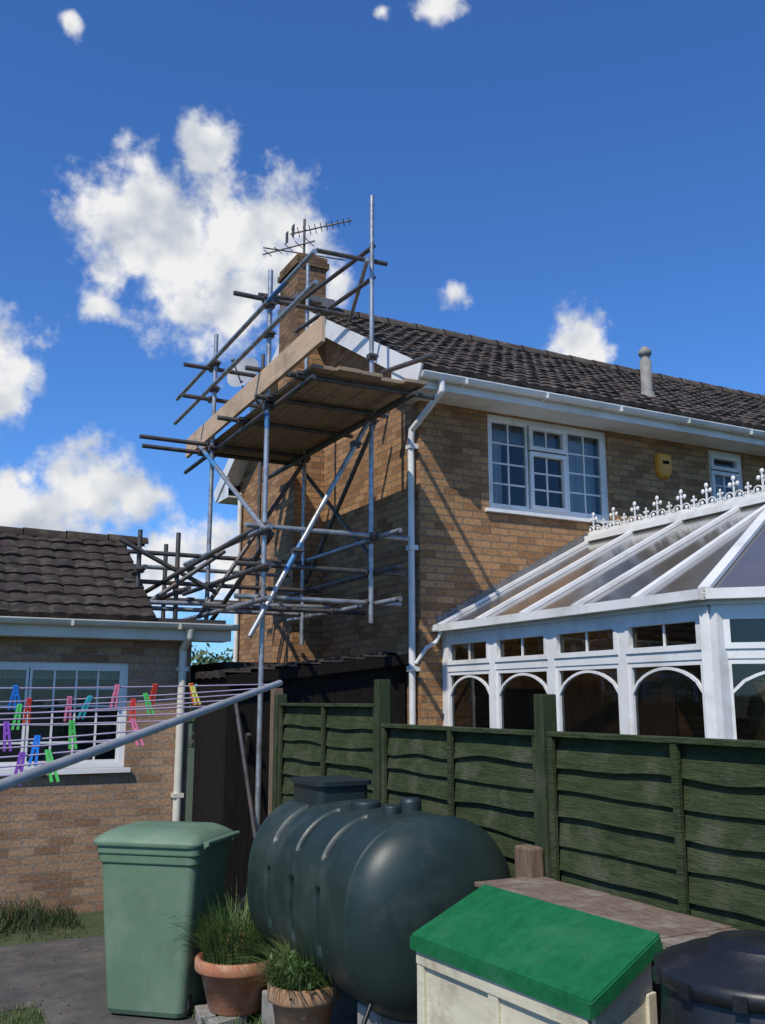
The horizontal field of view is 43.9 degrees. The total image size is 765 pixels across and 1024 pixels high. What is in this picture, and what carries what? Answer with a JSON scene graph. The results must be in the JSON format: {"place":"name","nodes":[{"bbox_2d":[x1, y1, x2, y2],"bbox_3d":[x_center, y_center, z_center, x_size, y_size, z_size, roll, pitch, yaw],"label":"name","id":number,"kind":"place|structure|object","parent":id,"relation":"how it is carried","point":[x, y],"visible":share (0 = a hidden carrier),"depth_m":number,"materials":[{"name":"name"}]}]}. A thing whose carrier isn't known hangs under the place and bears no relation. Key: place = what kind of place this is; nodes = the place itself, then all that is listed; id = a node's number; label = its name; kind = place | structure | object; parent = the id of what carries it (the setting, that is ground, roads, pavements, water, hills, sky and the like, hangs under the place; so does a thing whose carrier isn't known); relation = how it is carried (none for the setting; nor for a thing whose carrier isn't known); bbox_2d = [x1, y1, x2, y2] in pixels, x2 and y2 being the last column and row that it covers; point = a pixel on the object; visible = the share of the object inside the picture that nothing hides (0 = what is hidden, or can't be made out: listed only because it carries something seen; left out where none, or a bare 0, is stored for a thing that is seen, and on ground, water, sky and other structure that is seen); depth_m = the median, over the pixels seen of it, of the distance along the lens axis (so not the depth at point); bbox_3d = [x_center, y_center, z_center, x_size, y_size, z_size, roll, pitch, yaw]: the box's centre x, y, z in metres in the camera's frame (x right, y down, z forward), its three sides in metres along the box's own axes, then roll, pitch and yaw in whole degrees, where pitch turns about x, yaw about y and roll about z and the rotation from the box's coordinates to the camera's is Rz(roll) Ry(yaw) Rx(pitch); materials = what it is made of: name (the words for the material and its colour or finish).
{"place":"outdoors","nodes":[
{"label":"outdoors","id":0,"kind":"place"},
{"bbox_2d":[0,891,87,945],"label":"long grass","id":1,"kind":"structure","parent":0,"point":[28,919],"depth_m":8.17,"materials":[{"name":"green plant"}]},
{"bbox_2d":[0,705,194,1023],"bbox_3d":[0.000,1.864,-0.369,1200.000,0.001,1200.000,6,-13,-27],"label":"ground","id":2,"kind":"structure","parent":0,"point":[93,925],"depth_m":7.98,"materials":[{"name":"soil"}]},
{"bbox_2d":[0,997,50,1023],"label":"lawn grass","id":3,"kind":"structure","parent":2,"relation":"on","point":[23,1018],"depth_m":5.77,"materials":[{"name":"green plant"}]},
{"bbox_2d":[0,680,282,791],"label":"rotary clothes airer","id":4,"kind":"object","parent":2,"relation":"on","point":[48,767],"visible":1,"depth_m":1.95,"materials":[{"name":"metal"}]},
{"bbox_2d":[189,642,232,746],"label":"distant trees","id":5,"kind":"object","parent":2,"relation":"on","point":[199,658],"visible":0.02,"depth_m":39.36,"materials":[{"name":"green plant"}]},
{"bbox_2d":[272,337,324,662],"bbox_3d":[-1.053,1.001,11.761,0.387,6.400,0.640,6,-13,-27],"label":"chimney breast","id":6,"kind":"object","parent":2,"relation":"on","point":[287,646],"visible":0.36,"depth_m":11.65,"materials":[{"name":"brick"}]},
{"bbox_2d":[277,252,328,352],"bbox_3d":[-1.052,-2.702,12.494,0.450,1.150,0.700,6,-13,-27],"label":"chimney stack","id":7,"kind":"object","parent":6,"relation":"on","point":[292,321],"visible":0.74,"depth_m":12.30,"materials":[{"name":"brick"}]},
{"bbox_2d":[263,216,351,260],"bbox_3d":[-0.993,-3.316,12.402,1.186,1.120,0.438,-1,-11,3],"label":"television aerial","id":8,"kind":"object","parent":7,"relation":"attached to","point":[293,233],"visible":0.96,"depth_m":12.49,"materials":[{"name":"metal"}]},
{"bbox_2d":[190,651,408,917],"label":"lean to store","id":9,"kind":"structure","parent":2,"relation":"on","point":[219,793],"depth_m":8.84,"materials":[{"name":"painted wood"},{"name":"roofing felt"}]},
{"bbox_2d":[238,337,764,737],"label":"walls","id":10,"kind":"structure","parent":2,"relation":"on","point":[469,546],"depth_m":10.18,"materials":[{"name":"brick"}]},
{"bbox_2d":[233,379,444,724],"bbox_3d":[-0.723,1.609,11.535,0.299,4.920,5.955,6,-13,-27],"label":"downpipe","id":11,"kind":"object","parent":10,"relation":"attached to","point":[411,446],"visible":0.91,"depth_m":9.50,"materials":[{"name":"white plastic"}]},
{"bbox_2d":[214,311,764,504],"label":"fascia and bargeboard","id":12,"kind":"structure","parent":10,"relation":"attached to","point":[470,397],"depth_m":10.57,"materials":[{"name":"white plastic"}]},
{"bbox_2d":[227,358,258,403],"bbox_3d":[-1.942,-1.879,13.348,0.476,0.685,0.396,2,-11,-10],"label":"satellite dish","id":13,"kind":"object","parent":12,"relation":"attached to","point":[233,380],"visible":0.53,"depth_m":13.42,"materials":[{"name":"metal"}]},
{"bbox_2d":[228,311,764,492],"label":"roof tiles","id":14,"kind":"object","parent":12,"relation":"attached to","point":[473,359],"visible":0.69,"depth_m":11.75,"materials":[{"name":"brown tile"}]},
{"bbox_2d":[278,292,334,315],"bbox_3d":[-1.008,-2.662,12.509,0.530,0.120,0.680,6,-13,-27],"label":"chimney flashing","id":15,"kind":"object","parent":14,"relation":"on","point":[326,302],"visible":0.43,"depth_m":12.27,"materials":[{"name":"grey metal"}]},
{"bbox_2d":[333,307,764,399],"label":"ridge tiles","id":16,"kind":"object","parent":14,"relation":"attached to","point":[417,327],"visible":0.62,"depth_m":14.21,"materials":[{"name":"tile"}]},
{"bbox_2d":[638,346,655,396],"bbox_3d":[3.322,-1.730,11.972,0.260,0.740,0.260,6,-13,-27],"label":"vent pipe","id":17,"kind":"object","parent":14,"relation":"attached to","point":[644,353],"visible":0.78,"depth_m":11.92,"materials":[{"name":"metal"}]},
{"bbox_2d":[420,369,764,437],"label":"gutter","id":18,"kind":"object","parent":12,"relation":"attached to","point":[462,381],"visible":1,"depth_m":10.19,"materials":[{"name":"white plastic"}]},
{"bbox_2d":[500,426,554,448],"bbox_3d":[1.633,-0.844,10.755,0.780,0.190,0.055,6,-13,-27],"label":"window pane","id":19,"kind":"structure","parent":10,"relation":"hanging from","point":[515,435],"depth_m":10.74,"materials":[{"name":"clear glass"}]},
{"bbox_2d":[487,414,608,520],"bbox_3d":[1.823,-0.465,10.506,1.640,1.050,0.088,6,-13,-27],"label":"upstairs window frame","id":20,"kind":"object","parent":10,"relation":"attached to","point":[561,453],"visible":0.94,"depth_m":10.49,"materials":[{"name":"white plastic"}]},
{"bbox_2d":[485,501,716,524],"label":"window sills","id":21,"kind":"structure","parent":10,"relation":"attached to","point":[533,514],"depth_m":10.25,"materials":[{"name":"white plastic"}]},
{"bbox_2d":[500,425,732,514],"bbox_3d":[5.428,1.073,15.217,14.230,2.400,5.520,6,-13,-27],"label":"interior","id":22,"kind":"object","parent":10,"relation":"attached to","point":[516,477],"visible":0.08,"depth_m":12.72,"materials":[{"name":"paint"}]},
{"bbox_2d":[491,423,501,503],"bbox_3d":[1.154,-0.480,10.407,0.320,1.040,0.053,6,-13,-27],"label":"curtain","id":23,"kind":"object","parent":22,"relation":"hanging from","point":[496,468],"visible":0.13,"depth_m":10.46,"materials":[{"name":"fabric"}]},
{"bbox_2d":[568,435,595,513],"bbox_3d":[2.238,-0.383,10.893,0.500,1.040,0.052,6,-13,-27],"label":"curtain","id":24,"kind":"object","parent":22,"relation":"hanging from","point":[575,481],"visible":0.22,"depth_m":10.92,"materials":[{"name":"fabric"}]},
{"bbox_2d":[655,453,671,478],"bbox_3d":[3.317,-0.543,11.195,0.200,0.290,0.077,6,-13,-27],"label":"alarm box","id":25,"kind":"object","parent":10,"relation":"attached to","point":[663,467],"visible":1,"depth_m":11.16,"materials":[{"name":"plastic"}]},
{"bbox_2d":[715,466,725,494],"bbox_3d":[4.115,-0.325,11.963,0.590,0.560,0.054,6,-13,-27],"label":"curtain","id":26,"kind":"object","parent":10,"relation":"hanging from","point":[718,480],"visible":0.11,"depth_m":12.06,"materials":[{"name":"white fabric"}]},
{"bbox_2d":[708,450,742,500],"bbox_3d":[4.225,-0.415,11.765,0.590,0.660,0.088,6,-13,-27],"label":"window frame","id":27,"kind":"object","parent":10,"relation":"attached to","point":[735,470],"visible":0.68,"depth_m":11.76,"materials":[{"name":"white plastic"}]},
{"bbox_2d":[432,468,764,740],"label":"conservatory","id":28,"kind":"object","parent":2,"relation":"on","point":[702,566],"visible":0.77,"depth_m":8.20,"materials":[{"name":"white plastic"}]},
{"bbox_2d":[0,526,238,920],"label":"garage","id":29,"kind":"structure","parent":0,"point":[76,610],"depth_m":9.07,"materials":[{"name":"brick"}]},
{"bbox_2d":[0,661,128,770],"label":"window frame","id":30,"kind":"structure","parent":29,"relation":"in","point":[118,761],"depth_m":8.95,"materials":[{"name":"white plastic"}]},
{"bbox_2d":[0,935,276,1023],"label":"paved path","id":31,"kind":"structure","parent":0,"point":[67,963],"depth_m":6.47,"materials":[{"name":"grey concrete"}]},
{"bbox_2d":[0,933,166,1023],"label":"fallen leaves","id":32,"kind":"object","parent":31,"relation":"on","point":[52,972],"visible":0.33,"depth_m":6.97,"materials":[{"name":"brown plant"}]},
{"bbox_2d":[93,820,239,1018],"bbox_3d":[-1.394,2.575,6.078,0.803,1.096,0.640,-3,-12,14],"label":"wheelie bin","id":33,"kind":"object","parent":31,"relation":"on","point":[153,870],"visible":0.95,"depth_m":5.84,"materials":[{"name":"plastic"}]},
{"bbox_2d":[189,920,264,1023],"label":"weeds","id":34,"kind":"object","parent":31,"relation":"on","point":[253,1019],"visible":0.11,"depth_m":5.68,"materials":[{"name":"green plant"}]},
{"bbox_2d":[195,1004,260,1023],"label":"brick stack","id":35,"kind":"object","parent":31,"relation":"on","point":[203,1011],"visible":0.55,"depth_m":5.60,"materials":[{"name":"concrete"}]},
{"bbox_2d":[148,881,277,1015],"bbox_3d":[-0.899,2.631,5.815,1.060,0.744,1.028,-10,-15,42],"label":"plant pot","id":36,"kind":"object","parent":35,"relation":"on","point":[230,994],"visible":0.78,"depth_m":5.62,"materials":[{"name":"ceramic"}]},
{"bbox_2d":[217,927,338,1023],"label":"plant pot","id":37,"kind":"object","parent":35,"relation":"on","point":[299,991],"visible":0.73,"depth_m":4.89,"materials":[{"name":"ceramic"}]},
{"bbox_2d":[268,688,282,814],"bbox_3d":[-0.934,2.542,8.212,0.090,2.000,0.080,6,-13,-27],"label":"timber post","id":38,"kind":"object","parent":31,"relation":"on","point":[276,691],"visible":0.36,"depth_m":8.29,"materials":[{"name":"brown wood"}]},
{"bbox_2d":[118,195,435,922],"bbox_3d":[-1.148,0.256,9.763,3.022,7.072,4.596,6,-13,-27],"label":"scaffolding","id":39,"kind":"object","parent":31,"relation":"on","point":[304,416],"visible":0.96,"depth_m":9.56,"materials":[{"name":"metal"}]},
{"bbox_2d":[272,694,286,810],"bbox_3d":[-0.890,2.549,8.119,0.095,1.950,0.076,6,-13,-27],"label":"fence post","id":40,"kind":"object","parent":31,"relation":"on","point":[280,698],"visible":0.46,"depth_m":8.19,"materials":[{"name":"wood"}]},
{"bbox_2d":[277,703,373,806],"bbox_3d":[-0.438,2.396,7.280,0.087,1.825,1.840,6,-13,-27],"label":"fence panel","id":41,"kind":"object","parent":40,"relation":"attached to","point":[323,739],"visible":0.23,"depth_m":7.39,"materials":[{"name":"green wood"}]},
{"bbox_2d":[247,775,510,1023],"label":"oil tank","id":42,"kind":"object","parent":31,"relation":"on","point":[351,884],"visible":0.86,"depth_m":4.73,"materials":[{"name":"plastic"}]},
{"bbox_2d":[374,679,389,801],"bbox_3d":[-0.002,2.172,6.447,0.095,2.040,0.076,6,-13,-27],"label":"fence post","id":43,"kind":"object","parent":31,"relation":"on","point":[381,701],"visible":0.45,"depth_m":6.56,"materials":[{"name":"green wood"}]},
{"bbox_2d":[381,724,537,877],"bbox_3d":[0.434,2.138,5.616,0.087,1.694,1.770,6,-13,-27],"label":"fence panel","id":44,"kind":"object","parent":43,"relation":"attached to","point":[484,779],"visible":0.27,"depth_m":5.57,"materials":[{"name":"green wood"}]},
{"bbox_2d":[410,884,662,1023],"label":"garden storage box","id":45,"kind":"object","parent":31,"relation":"on","point":[487,954],"visible":1,"depth_m":3.67,"materials":[{"name":"green plastic"}]},
{"bbox_2d":[533,694,558,877],"bbox_3d":[0.854,1.906,4.816,0.095,1.930,0.076,6,-13,-27],"label":"fence post","id":46,"kind":"object","parent":31,"relation":"on","point":[545,716],"visible":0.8,"depth_m":4.90,"materials":[{"name":"green wood"}]},
{"bbox_2d":[546,731,764,930],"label":"fence panel","id":47,"kind":"object","parent":46,"relation":"attached to","point":[674,824],"visible":0.6,"depth_m":4.18,"materials":[{"name":"green wood"}]},
{"bbox_2d":[475,877,738,1023],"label":"timber bunker","id":48,"kind":"object","parent":31,"relation":"on","point":[672,928],"visible":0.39,"depth_m":4.04},
{"bbox_2d":[515,844,543,877],"bbox_3d":[0.745,2.275,4.726,0.095,1.170,0.130,6,-13,-27],"label":"timber stub post","id":49,"kind":"object","parent":48,"relation":"on","point":[529,863],"visible":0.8,"depth_m":4.78,"materials":[{"name":"brown wood"}]},
{"bbox_2d":[652,930,764,1023],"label":"compost bin","id":50,"kind":"object","parent":31,"relation":"on","point":[717,978],"visible":1,"depth_m":2.79,"materials":[{"name":"black plastic"}]},
{"bbox_2d":[0,0,764,687],"label":"sky","id":51,"kind":"structure","parent":0,"point":[585,179],"materials":[{"name":"blue"}]}
]}

